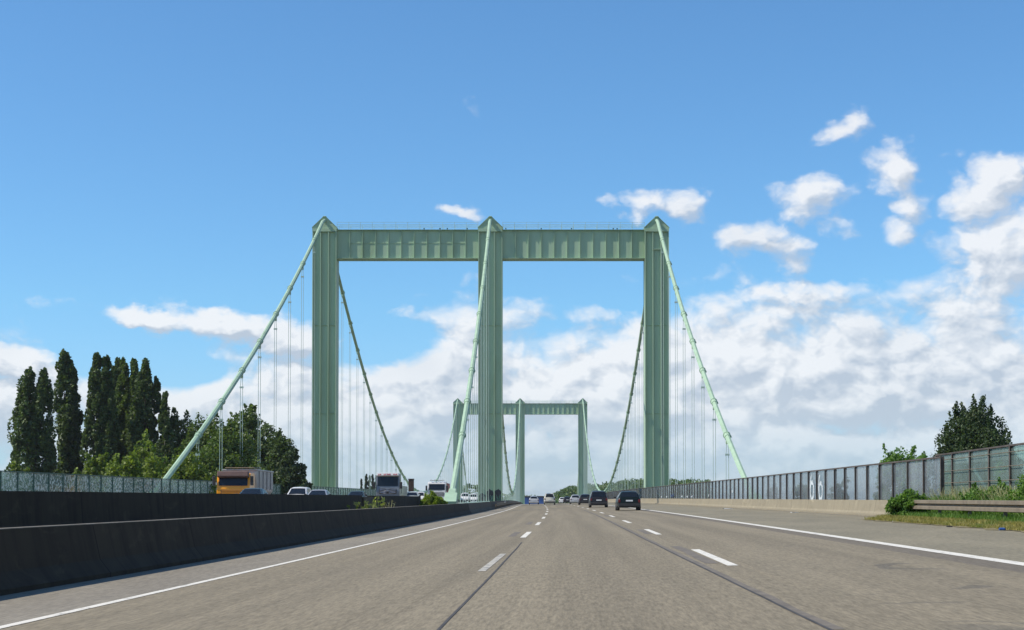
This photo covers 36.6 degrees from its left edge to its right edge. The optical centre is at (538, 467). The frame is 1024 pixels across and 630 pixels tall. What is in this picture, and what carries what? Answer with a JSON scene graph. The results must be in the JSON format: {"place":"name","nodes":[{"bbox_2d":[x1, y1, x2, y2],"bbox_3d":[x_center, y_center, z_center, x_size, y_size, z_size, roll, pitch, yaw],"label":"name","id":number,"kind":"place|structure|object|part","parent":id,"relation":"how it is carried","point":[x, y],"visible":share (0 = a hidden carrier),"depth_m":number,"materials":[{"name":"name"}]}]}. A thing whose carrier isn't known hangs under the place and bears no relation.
{"place":"outdoors","nodes":[
{"label":"outdoors","id":0,"kind":"place"},
{"bbox_2d":[0,502,1023,629],"bbox_3d":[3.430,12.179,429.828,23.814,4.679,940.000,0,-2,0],"label":"road","id":1,"kind":"structure","parent":0,"point":[569,566],"depth_m":20.09,"materials":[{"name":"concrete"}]},
{"bbox_2d":[0,503,471,595],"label":"concrete barrier","id":2,"kind":"object","parent":1,"relation":"on","point":[36,557],"visible":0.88,"depth_m":27.52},
{"bbox_2d":[528,496,539,503],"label":"hatchback car","id":3,"kind":"object","parent":1,"relation":"on","point":[533,499],"visible":0.94,"depth_m":269.98,"materials":[{"name":"silver paint"}]},
{"bbox_2d":[543,493,555,504],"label":"van","id":4,"kind":"object","parent":1,"relation":"on","point":[549,497],"visible":1,"depth_m":240.99,"materials":[{"name":"beige paint"}]},
{"bbox_2d":[562,496,569,502],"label":"estate car","id":5,"kind":"object","parent":1,"relation":"on","point":[566,499],"visible":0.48,"depth_m":330.07,"materials":[{"name":"grey paint"}]},
{"bbox_2d":[569,495,580,503],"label":"hatchback car","id":6,"kind":"object","parent":1,"relation":"on","point":[573,498],"visible":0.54,"depth_m":251.99,"materials":[{"name":"silver paint"}]},
{"bbox_2d":[577,494,589,504],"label":"hatchback car","id":7,"kind":"object","parent":1,"relation":"on","point":[583,498],"visible":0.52,"depth_m":212.00,"materials":[{"name":"paint"}]},
{"bbox_2d":[587,491,607,507],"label":"people carrier car","id":8,"kind":"object","parent":1,"relation":"on","point":[598,497],"visible":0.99,"depth_m":155.06,"materials":[{"name":"grey paint"}]},
{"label":"rear window","id":9,"kind":"part","parent":8,"relation":"part of","materials":[{"name":"black glass"}]},
{"bbox_2d":[614,491,640,510],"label":"estate car","id":10,"kind":"object","parent":1,"relation":"on","point":[628,499],"visible":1,"depth_m":115.55,"materials":[{"name":"black paint"}]},
{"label":"rear window","id":11,"kind":"part","parent":10,"relation":"part of","materials":[{"name":"black glass"}]},
{"bbox_2d":[608,498,889,516],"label":"parapet wall","id":12,"kind":"structure","parent":1,"relation":"on","point":[870,508],"depth_m":88.27,"materials":[{"name":"concrete"}]},
{"bbox_2d":[606,456,944,499],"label":"noise screen","id":13,"kind":"object","parent":12,"relation":"on","point":[611,495],"visible":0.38,"depth_m":84.94,"materials":[{"name":"grey metal"}]},
{"bbox_2d":[0,0,1023,501],"label":"sky","id":14,"kind":"structure","parent":0,"point":[837,186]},
{"bbox_2d":[861,514,1023,531],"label":"verge","id":15,"kind":"structure","parent":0,"point":[993,528],"depth_m":43.11,"materials":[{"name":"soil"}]},
{"bbox_2d":[884,488,930,515],"bbox_3d":[13.168,1.495,54.797,1.590,1.568,1.524,-1,-2,40],"label":"bush","id":16,"kind":"object","parent":15,"relation":"on","point":[904,502],"visible":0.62,"depth_m":54.47,"materials":[{"name":"green plant"}]},
{"bbox_2d":[912,500,1023,517],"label":"guard rail","id":17,"kind":"object","parent":15,"relation":"on","point":[1004,506],"visible":0.83,"depth_m":46.21,"materials":[{"name":"metal"}]},
{"bbox_2d":[916,484,1021,512],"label":"grass","id":18,"kind":"structure","parent":15,"relation":"on","point":[963,492],"depth_m":51.33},
{"bbox_2d":[935,443,1023,497],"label":"noise screen","id":19,"kind":"object","parent":15,"relation":"on","point":[990,467],"visible":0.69,"depth_m":57.27,"materials":[{"name":"grey metal"}]},
{"bbox_2d":[958,477,1018,511],"bbox_3d":[14.454,1.144,49.031,2.003,1.786,2.162,1,-2,-42],"label":"weed bush","id":20,"kind":"object","parent":15,"relation":"on","point":[973,490],"visible":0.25,"depth_m":48.92,"materials":[{"name":"green plant"}]},
{"bbox_2d":[1004,474,1023,500],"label":"weed bush","id":21,"kind":"object","parent":15,"relation":"on","point":[1020,492],"visible":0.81,"depth_m":44.12,"materials":[{"name":"green plant"}]},
{"bbox_2d":[886,511,1023,522],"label":"grass","id":22,"kind":"structure","parent":0,"point":[1013,518],"depth_m":46.05,"materials":[{"name":"green plant"}]},
{"bbox_2d":[921,494,1023,516],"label":"grass","id":23,"kind":"structure","parent":0,"point":[980,512],"depth_m":48.16,"materials":[{"name":"green plant"}]},
{"bbox_3d":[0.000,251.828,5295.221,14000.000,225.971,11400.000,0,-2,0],"label":"ground","id":24,"kind":"structure","parent":0,"visible":0},
{"bbox_2d":[2,461,31,490],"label":"tree","id":25,"kind":"object","parent":24,"relation":"on","point":[15,467],"visible":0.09,"depth_m":174.66,"materials":[{"name":"green plant"}]},
{"bbox_2d":[4,366,56,491],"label":"poplar tree","id":26,"kind":"object","parent":24,"relation":"on","point":[32,427],"visible":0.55,"depth_m":195.30,"materials":[{"name":"green plant"}]},
{"bbox_2d":[51,348,85,491],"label":"poplar tree","id":27,"kind":"object","parent":24,"relation":"on","point":[69,418],"visible":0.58,"depth_m":203.22,"materials":[{"name":"green plant"}]},
{"bbox_2d":[68,452,122,491],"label":"tree","id":28,"kind":"object","parent":24,"relation":"on","point":[94,465],"visible":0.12,"depth_m":144.04,"materials":[{"name":"green plant"}]},
{"bbox_2d":[79,352,120,475],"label":"poplar tree","id":29,"kind":"object","parent":24,"relation":"on","point":[104,426],"visible":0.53,"depth_m":199.64,"materials":[{"name":"green plant"}]},
{"bbox_2d":[110,357,123,475],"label":"poplar tree","id":30,"kind":"object","parent":24,"relation":"on","point":[115,369],"visible":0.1,"depth_m":213.86,"materials":[{"name":"green plant"}]},
{"bbox_2d":[95,451,145,492],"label":"tree","id":31,"kind":"object","parent":24,"relation":"on","point":[129,466],"visible":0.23,"depth_m":137.59,"materials":[{"name":"green plant"}]},
{"bbox_2d":[115,356,149,463],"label":"poplar tree","id":32,"kind":"object","parent":24,"relation":"on","point":[125,382],"visible":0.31,"depth_m":205.69,"materials":[{"name":"green plant"}]},
{"bbox_2d":[124,357,163,476],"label":"poplar tree","id":33,"kind":"object","parent":24,"relation":"on","point":[140,420],"visible":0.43,"depth_m":202.64,"materials":[{"name":"green plant"}]},
{"bbox_2d":[119,429,180,492],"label":"tree","id":34,"kind":"object","parent":24,"relation":"on","point":[152,465],"visible":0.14,"depth_m":149.19,"materials":[{"name":"green plant"}]},
{"bbox_2d":[155,391,175,469],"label":"poplar tree","id":35,"kind":"object","parent":24,"relation":"on","point":[165,445],"visible":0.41,"depth_m":199.69,"materials":[{"name":"green plant"}]},
{"bbox_2d":[168,407,193,456],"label":"broadleaf tree","id":36,"kind":"object","parent":24,"relation":"on","point":[177,429],"visible":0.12,"depth_m":204.49,"materials":[{"name":"green plant"}]},
{"bbox_2d":[162,447,216,492],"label":"tree","id":37,"kind":"object","parent":24,"relation":"on","point":[187,469],"visible":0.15,"depth_m":139.25,"materials":[{"name":"green plant"}]},
{"bbox_2d":[170,412,227,464],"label":"broadleaf tree","id":38,"kind":"object","parent":24,"relation":"on","point":[211,428],"visible":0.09,"depth_m":189.16,"materials":[{"name":"green plant"}]},
{"bbox_2d":[192,421,266,491],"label":"broadleaf tree","id":39,"kind":"object","parent":24,"relation":"on","point":[231,452],"visible":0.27,"depth_m":163.46,"materials":[{"name":"green plant"}]},
{"bbox_2d":[0,470,466,501],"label":"noise screen","id":40,"kind":"object","parent":24,"relation":"on","point":[63,481],"visible":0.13,"depth_m":107.85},
{"bbox_2d":[212,403,274,481],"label":"broadleaf tree","id":41,"kind":"object","parent":24,"relation":"on","point":[251,422],"visible":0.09,"depth_m":185.37,"materials":[{"name":"green plant"}]},
{"bbox_2d":[245,423,300,493],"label":"broadleaf tree","id":42,"kind":"object","parent":24,"relation":"on","point":[273,449],"visible":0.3,"depth_m":180.39,"materials":[{"name":"green plant"}]},
{"bbox_2d":[272,448,312,493],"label":"broadleaf tree","id":43,"kind":"object","parent":24,"relation":"on","point":[288,477],"visible":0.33,"depth_m":177.57,"materials":[{"name":"green plant"}]},
{"bbox_2d":[347,496,385,509],"bbox_3d":[-7.098,1.692,64.012,1.653,1.108,1.274,0,-2,0],"label":"weed plant","id":44,"kind":"object","parent":24,"relation":"on","point":[366,506],"visible":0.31,"depth_m":63.89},
{"bbox_2d":[365,474,368,494],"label":"poplar tree","id":45,"kind":"object","parent":24,"relation":"on","point":[366,482],"visible":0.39,"depth_m":529.77,"materials":[{"name":"green plant"}]},
{"bbox_2d":[371,474,374,495],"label":"poplar tree","id":46,"kind":"object","parent":24,"relation":"on","point":[372,478],"visible":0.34,"depth_m":549.87,"materials":[{"name":"green plant"}]},
{"bbox_2d":[419,490,447,505],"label":"bush","id":47,"kind":"object","parent":24,"relation":"on","point":[432,498],"visible":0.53,"depth_m":98.67,"materials":[{"name":"green plant"}]},
{"bbox_2d":[346,483,535,499],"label":"wood","id":48,"kind":"object","parent":24,"relation":"on","point":[505,498],"visible":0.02,"depth_m":836.22,"materials":[{"name":"green plant"}]},
{"bbox_2d":[311,216,668,501],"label":"bridge pylon","id":49,"kind":"object","parent":24,"relation":"on","point":[334,245],"visible":0.86,"depth_m":228.13,"materials":[{"name":"green metal"}]},
{"bbox_2d":[147,219,467,493],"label":"suspension cable","id":50,"kind":"object","parent":49,"relation":"attached to","point":[198,435],"visible":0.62,"depth_m":206.62,"materials":[{"name":"green paint"}]},
{"bbox_2d":[444,219,520,503],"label":"suspension cable","id":51,"kind":"object","parent":49,"relation":"attached to","point":[451,496],"visible":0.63,"depth_m":185.72,"materials":[{"name":"green paint"}]},
{"bbox_2d":[577,219,761,498],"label":"suspension cable","id":52,"kind":"object","parent":49,"relation":"attached to","point":[727,436],"visible":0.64,"depth_m":204.18,"materials":[{"name":"green paint"}]},
{"bbox_2d":[525,496,543,503],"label":"blue hall","id":53,"kind":"structure","parent":24,"relation":"on","point":[541,500],"depth_m":699.84,"materials":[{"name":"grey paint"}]},
{"bbox_2d":[544,477,711,503],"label":"wood","id":54,"kind":"object","parent":24,"relation":"on","point":[570,491],"visible":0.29,"depth_m":847.52,"materials":[{"name":"green plant"}]},
{"bbox_2d":[766,483,778,498],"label":"broadleaf tree","id":55,"kind":"object","parent":24,"relation":"on","point":[771,493],"visible":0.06,"depth_m":160.11,"materials":[{"name":"green plant"}]},
{"bbox_2d":[792,483,811,498],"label":"broadleaf tree","id":56,"kind":"object","parent":24,"relation":"on","point":[804,491],"visible":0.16,"depth_m":149.37,"materials":[{"name":"green plant"}]},
{"bbox_2d":[827,477,849,499],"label":"broadleaf tree","id":57,"kind":"object","parent":24,"relation":"on","point":[840,493],"visible":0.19,"depth_m":139.66,"materials":[{"name":"green plant"}]},
{"bbox_2d":[872,487,890,499],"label":"broadleaf tree","id":58,"kind":"object","parent":24,"relation":"on","point":[875,496],"visible":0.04,"depth_m":119.68,"materials":[{"name":"green plant"}]},
{"bbox_2d":[875,443,930,499],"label":"broadleaf tree","id":59,"kind":"object","parent":24,"relation":"on","point":[887,472],"visible":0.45,"depth_m":99.42,"materials":[{"name":"green plant"}]},
{"bbox_2d":[901,454,934,496],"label":"broadleaf tree","id":60,"kind":"object","parent":24,"relation":"on","point":[915,482],"visible":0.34,"depth_m":89.72,"materials":[{"name":"green plant"}]},
{"bbox_2d":[934,460,967,494],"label":"broadleaf tree","id":61,"kind":"object","parent":24,"relation":"on","point":[947,476],"visible":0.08,"depth_m":87.67,"materials":[{"name":"green plant"}]},
{"bbox_2d":[965,457,985,489],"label":"leaning pole","id":62,"kind":"object","parent":24,"relation":"on","point":[977,474],"visible":0.52,"depth_m":74.97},
{"bbox_2d":[928,394,1023,496],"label":"broadleaf tree","id":63,"kind":"object","parent":24,"relation":"on","point":[972,427],"visible":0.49,"depth_m":90.92,"materials":[{"name":"green plant"}]},
{"bbox_2d":[992,459,1019,488],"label":"broadleaf tree","id":64,"kind":"object","parent":24,"relation":"on","point":[1004,475],"visible":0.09,"depth_m":83.90,"materials":[{"name":"green plant"}]},
{"bbox_3d":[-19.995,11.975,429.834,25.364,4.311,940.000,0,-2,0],"label":"opposite carriageway","id":65,"kind":"structure","parent":0,"visible":0},
{"bbox_2d":[0,491,362,527],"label":"concrete barrier","id":66,"kind":"object","parent":65,"relation":"on","point":[29,508],"visible":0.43,"depth_m":34.04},
{"bbox_2d":[212,467,273,493],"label":"tipper lorry","id":67,"kind":"object","parent":65,"relation":"on","point":[232,481],"visible":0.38,"depth_m":116.08,"materials":[{"name":"orange paint"}]},
{"bbox_2d":[235,488,267,493],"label":"saloon car","id":68,"kind":"object","parent":65,"relation":"on","point":[253,491],"visible":0.11,"depth_m":101.20,"materials":[{"name":"paint"}]},
{"bbox_2d":[285,487,310,494],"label":"people carrier car","id":69,"kind":"object","parent":65,"relation":"on","point":[300,490],"visible":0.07,"depth_m":129.03,"materials":[{"name":"white paint"}]},
{"bbox_2d":[304,489,330,494],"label":"saloon car","id":70,"kind":"object","parent":65,"relation":"on","point":[319,492],"visible":0.16,"depth_m":121.11,"materials":[{"name":"silver paint"}]},
{"bbox_2d":[348,491,366,496],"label":"saloon car","id":71,"kind":"object","parent":65,"relation":"on","point":[363,493],"visible":0.12,"depth_m":145.10,"materials":[{"name":"paint"}]},
{"bbox_2d":[362,497,372,507],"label":"concrete block","id":72,"kind":"structure","parent":65,"relation":"on","point":[369,499],"depth_m":72.62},
{"bbox_2d":[373,473,407,495],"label":"flatbed lorry","id":73,"kind":"object","parent":65,"relation":"on","point":[388,484],"visible":0.69,"depth_m":163.05,"materials":[{"name":"paint"}]},
{"bbox_2d":[367,496,420,507],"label":"concrete barrier","id":74,"kind":"object","parent":65,"relation":"on","point":[400,501],"visible":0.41,"depth_m":86.88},
{"bbox_2d":[408,479,413,491],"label":"steel post","id":75,"kind":"object","parent":65,"relation":"on","point":[410,485],"visible":0.51,"depth_m":235.71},
{"bbox_2d":[407,491,420,495],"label":"hatchback car","id":76,"kind":"object","parent":65,"relation":"on","point":[412,493],"visible":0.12,"depth_m":181.33,"materials":[{"name":"paint"}]},
{"bbox_2d":[426,480,449,498],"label":"box lorry","id":77,"kind":"object","parent":65,"relation":"on","point":[439,489],"visible":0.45,"depth_m":212.07,"materials":[{"name":"white paint"}]},
{"bbox_2d":[461,493,469,501],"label":"van","id":78,"kind":"object","parent":65,"relation":"on","point":[464,496],"visible":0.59,"depth_m":296.68,"materials":[{"name":"white paint"}]},
{"label":"river","id":79,"kind":"structure","parent":0,"visible":0},
{"bbox_2d":[453,398,587,503],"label":"bridge pylon","id":80,"kind":"object","parent":79,"relation":"in","point":[551,408],"visible":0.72,"depth_m":606.01,"materials":[{"name":"green metal"}]},
{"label":"bridge deck","id":81,"kind":"object","parent":80,"relation":"on","visible":0},
{"bbox_2d":[468,500,522,513],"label":"concrete barrier","id":82,"kind":"object","parent":81,"relation":"on","point":[477,507],"visible":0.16,"depth_m":142.27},
{"bbox_2d":[495,501,521,508],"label":"guard rail","id":83,"kind":"object","parent":81,"relation":"on","point":[501,504],"visible":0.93,"depth_m":218.52,"materials":[{"name":"metal"}]}
]}

